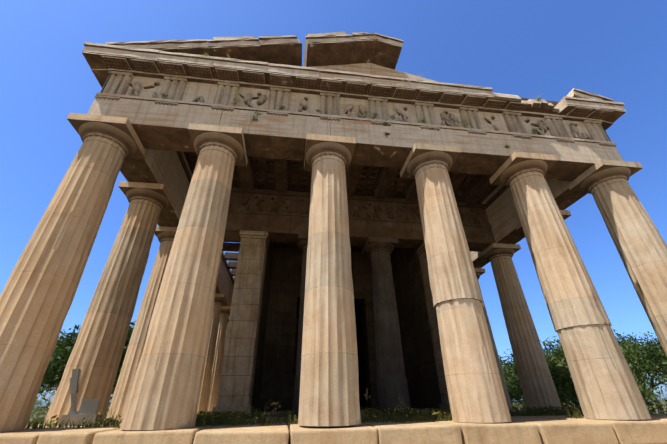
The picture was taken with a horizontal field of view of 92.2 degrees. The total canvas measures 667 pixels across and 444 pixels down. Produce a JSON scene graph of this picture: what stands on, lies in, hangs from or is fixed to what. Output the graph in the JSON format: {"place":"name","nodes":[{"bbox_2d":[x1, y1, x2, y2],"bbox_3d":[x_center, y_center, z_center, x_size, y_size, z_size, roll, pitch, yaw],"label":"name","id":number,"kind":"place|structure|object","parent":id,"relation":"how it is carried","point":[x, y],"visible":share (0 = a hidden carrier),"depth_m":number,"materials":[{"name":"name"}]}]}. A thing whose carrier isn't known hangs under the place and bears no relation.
{"place":"outdoors","nodes":[
{"label":"outdoors","id":0,"kind":"place"},
{"bbox_2d":[0,410,666,443],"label":"crepidoma steps","id":1,"kind":"structure","parent":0,"point":[554,429],"depth_m":4.78,"materials":[{"name":"stone"}]},
{"bbox_2d":[0,113,146,431],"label":"column","id":2,"kind":"structure","parent":1,"relation":"on","point":[38,293],"depth_m":5.50,"materials":[{"name":"stone"}]},
{"bbox_2d":[82,42,626,315],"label":"entablature blocks","id":3,"kind":"structure","parent":2,"relation":"on","point":[162,132],"depth_m":8.19,"materials":[{"name":"beige stone"}]},
{"bbox_2d":[162,53,543,147],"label":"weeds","id":4,"kind":"object","parent":3,"relation":"on","point":[363,114],"visible":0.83,"depth_m":8.04,"materials":[{"name":"green plant"}]},
{"bbox_2d":[92,56,615,146],"bbox_3d":[-0.858,4.818,21.880,14.154,1.062,32.217,3,-30,-7],"label":"frieze","id":5,"kind":"object","parent":3,"relation":"attached to","point":[119,83],"visible":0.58,"depth_m":8.23,"materials":[{"name":"stone"}]},
{"bbox_2d":[105,32,614,106],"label":"raking cornice","id":6,"kind":"structure","parent":3,"relation":"on","point":[332,48],"depth_m":8.90,"materials":[{"name":"beige stone"}]},
{"bbox_2d":[176,98,558,322],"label":"ceiling","id":7,"kind":"structure","parent":3,"relation":"attached to","point":[283,227],"depth_m":12.49,"materials":[{"name":"stone"}]},
{"bbox_2d":[186,152,494,223],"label":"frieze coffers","id":8,"kind":"object","parent":7,"relation":"attached to","point":[264,169],"visible":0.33,"depth_m":12.32,"materials":[{"name":"stone"}]},
{"bbox_2d":[302,63,436,81],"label":"pediment","id":9,"kind":"structure","parent":3,"relation":"on","point":[371,68],"depth_m":9.65,"materials":[{"name":"beige stone"}]},
{"bbox_2d":[58,368,104,425],"bbox_3d":[-4.665,3.322,6.095,0.754,0.953,0.400,14,-33,-24],"label":"stone block","id":10,"kind":"object","parent":1,"relation":"on","point":[88,406],"visible":0.98,"depth_m":5.94,"materials":[{"name":"stone"}]},
{"bbox_2d":[43,181,175,424],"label":"column","id":11,"kind":"structure","parent":1,"relation":"on","point":[96,354],"depth_m":7.50,"materials":[{"name":"stone"}]},
{"bbox_2d":[106,226,176,418],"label":"column","id":12,"kind":"structure","parent":1,"relation":"on","point":[165,236],"depth_m":9.64,"materials":[{"name":"stone"}]},
{"bbox_2d":[120,123,247,429],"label":"column","id":13,"kind":"structure","parent":1,"relation":"on","point":[165,391],"depth_m":5.44,"materials":[{"name":"stone"}]},
{"bbox_2d":[197,294,226,412],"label":"column","id":14,"kind":"structure","parent":1,"relation":"on","point":[220,300],"depth_m":16.57,"materials":[{"name":"stone"}]},
{"bbox_2d":[207,306,230,411],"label":"column","id":15,"kind":"structure","parent":1,"relation":"on","point":[217,362],"depth_m":18.81,"materials":[{"name":"stone"}]},
{"bbox_2d":[222,316,228,363],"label":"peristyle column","id":16,"kind":"structure","parent":1,"relation":"on","point":[226,334],"depth_m":21.94,"materials":[{"name":"stone"}]},
{"bbox_2d":[292,379,299,413],"bbox_3d":[-0.725,5.270,9.652,1.000,0.950,1.000,3,-30,-7],"label":"column base","id":17,"kind":"object","parent":1,"relation":"on","point":[296,395],"visible":0.15,"depth_m":9.39,"materials":[{"name":"grey stone"}]},
{"bbox_2d":[295,233,307,378],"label":"column","id":18,"kind":"structure","parent":1,"relation":"on","point":[302,245],"depth_m":10.87,"materials":[{"name":"stone"}]},
{"bbox_2d":[298,133,360,425],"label":"column","id":19,"kind":"structure","parent":1,"relation":"on","point":[329,386],"depth_m":5.74,"materials":[{"name":"stone"}]},
{"bbox_2d":[212,230,450,416],"bbox_3d":[0.545,3.243,10.932,7.910,5.711,1.040,3,-30,-7],"label":"pilaster","id":20,"kind":"object","parent":1,"relation":"on","point":[238,368],"visible":0.5,"depth_m":10.21,"materials":[{"name":"beige stone"}]},
{"bbox_2d":[26,389,656,429],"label":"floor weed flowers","id":21,"kind":"object","parent":1,"relation":"on","point":[218,417],"visible":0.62,"depth_m":5.94,"materials":[{"name":"green plant"}]},
{"bbox_2d":[251,254,448,416],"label":"cella walls","id":22,"kind":"structure","parent":1,"relation":"on","point":[275,369],"depth_m":14.07,"materials":[{"name":"brown stone"}]},
{"bbox_2d":[362,237,405,378],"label":"column","id":23,"kind":"structure","parent":1,"relation":"on","point":[389,353],"depth_m":10.94,"materials":[{"name":"stone"}]},
{"bbox_2d":[376,378,410,413],"bbox_3d":[1.852,5.413,9.962,1.000,0.950,1.000,3,-30,-7],"label":"column base","id":24,"kind":"object","parent":1,"relation":"on","point":[391,392],"visible":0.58,"depth_m":9.65,"materials":[{"name":"grey stone"}]},
{"bbox_2d":[400,143,511,422],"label":"column","id":25,"kind":"structure","parent":1,"relation":"on","point":[475,390],"depth_m":6.15,"materials":[{"name":"stone"}]},
{"bbox_2d":[474,268,512,410],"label":"column","id":26,"kind":"structure","parent":1,"relation":"on","point":[479,272],"depth_m":13.37,"materials":[{"name":"stone"}]},
{"bbox_2d":[478,243,560,410],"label":"column","id":27,"kind":"structure","parent":1,"relation":"on","point":[536,382],"depth_m":11.24,"materials":[{"name":"stone"}]},
{"bbox_2d":[516,210,570,229],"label":"peristyle column","id":28,"kind":"structure","parent":1,"relation":"on","point":[566,214],"depth_m":10.46,"materials":[{"name":"stone"}]},
{"bbox_2d":[489,152,651,419],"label":"column","id":29,"kind":"structure","parent":1,"relation":"on","point":[605,385],"depth_m":6.49,"materials":[{"name":"stone"}]},
{"bbox_2d":[567,159,666,356],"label":"column","id":30,"kind":"structure","parent":1,"relation":"on","point":[639,242],"depth_m":7.68,"materials":[{"name":"stone"}]},
{"bbox_2d":[0,0,666,407],"label":"sky","id":31,"kind":"structure","parent":0,"point":[616,50],"materials":[{"name":"blue"}]},
{"bbox_2d":[29,401,666,423],"bbox_3d":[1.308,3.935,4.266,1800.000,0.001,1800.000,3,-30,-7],"label":"bush","id":32,"kind":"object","parent":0,"point":[662,402],"depth_m":79.98,"materials":[{"name":"green plant"}]},
{"bbox_2d":[38,330,66,396],"bbox_3d":[-33.780,16.937,35.459,10.274,10.486,9.445,3,-30,-7],"label":"tree","id":33,"kind":"object","parent":32,"relation":"on","point":[64,333],"visible":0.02,"depth_m":37.33,"materials":[{"name":"green plant"}]},
{"bbox_2d":[27,373,114,424],"bbox_3d":[-15.334,12.393,21.292,8.756,2.636,26.132,3,-30,-7],"label":"oleander hedge","id":34,"kind":"object","parent":32,"relation":"on","point":[38,409],"visible":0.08,"depth_m":15.16,"materials":[{"name":"green plant"}]},
{"bbox_2d":[41,335,114,390],"bbox_3d":[-22.674,14.388,29.374,8.194,8.660,8.770,3,-30,-7],"label":"tree","id":35,"kind":"object","parent":32,"relation":"on","point":[56,348],"visible":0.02,"depth_m":28.33,"materials":[{"name":"green plant"}]},
{"bbox_2d":[38,321,135,409],"bbox_3d":[-16.563,11.007,22.997,7.858,8.115,7.333,3,-30,-7],"label":"tree","id":36,"kind":"object","parent":32,"relation":"on","point":[60,355],"visible":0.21,"depth_m":21.53,"materials":[{"name":"green plant"}]},
{"bbox_2d":[498,349,522,407],"bbox_3d":[16.045,13.516,26.713,7.053,6.206,6.099,3,-30,-7],"label":"tree","id":37,"kind":"object","parent":32,"relation":"on","point":[508,363],"visible":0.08,"depth_m":27.16,"materials":[{"name":"green plant"}]},
{"bbox_2d":[499,356,525,409],"bbox_3d":[10.879,12.083,22.903,5.764,5.116,6.340,3,-30,-7],"label":"tree","id":38,"kind":"object","parent":32,"relation":"on","point":[507,375],"visible":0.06,"depth_m":21.59,"materials":[{"name":"green plant"}]},
{"bbox_2d":[505,341,563,407],"bbox_3d":[13.227,10.082,19.619,5.905,5.241,5.368,3,-30,-7],"label":"tree","id":39,"kind":"object","parent":32,"relation":"on","point":[514,387],"depth_m":20.02,"materials":[{"name":"green plant"}]},
{"bbox_2d":[508,336,654,409],"bbox_3d":[11.476,7.875,15.119,5.137,4.673,5.485,3,-30,-7],"label":"tree","id":40,"kind":"object","parent":32,"relation":"on","point":[558,367],"depth_m":14.28,"materials":[{"name":"green plant"}]},
{"bbox_2d":[513,388,666,413],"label":"shrubs","id":41,"kind":"object","parent":32,"relation":"on","point":[655,408],"visible":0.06,"depth_m":17.20,"materials":[{"name":"green plant"}]},
{"bbox_2d":[547,340,655,409],"bbox_3d":[17.765,11.106,21.947,6.358,5.679,6.922,3,-30,-7],"label":"tree","id":42,"kind":"object","parent":32,"relation":"on","point":[636,376],"depth_m":20.57,"materials":[{"name":"green plant"}]},
{"bbox_2d":[552,335,666,404],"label":"tree","id":43,"kind":"object","parent":32,"relation":"on","point":[639,372],"depth_m":17.56,"materials":[{"name":"green plant"}]},
{"bbox_2d":[613,329,666,413],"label":"tree","id":44,"kind":"object","parent":32,"relation":"on","point":[653,355],"depth_m":22.60,"materials":[{"name":"green plant"}]},
{"bbox_2d":[629,331,665,384],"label":"tree","id":45,"kind":"object","parent":32,"relation":"on","point":[648,346],"visible":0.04,"depth_m":28.62,"materials":[{"name":"green plant"}]},
{"bbox_2d":[653,335,666,381],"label":"tree","id":46,"kind":"object","parent":32,"relation":"on","point":[655,344],"visible":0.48,"depth_m":13.50,"materials":[{"name":"green plant"}]},
{"bbox_2d":[654,344,666,369],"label":"tree","id":47,"kind":"object","parent":32,"relation":"on","point":[663,361],"visible":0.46,"depth_m":17.28,"materials":[{"name":"green plant"}]}
]}

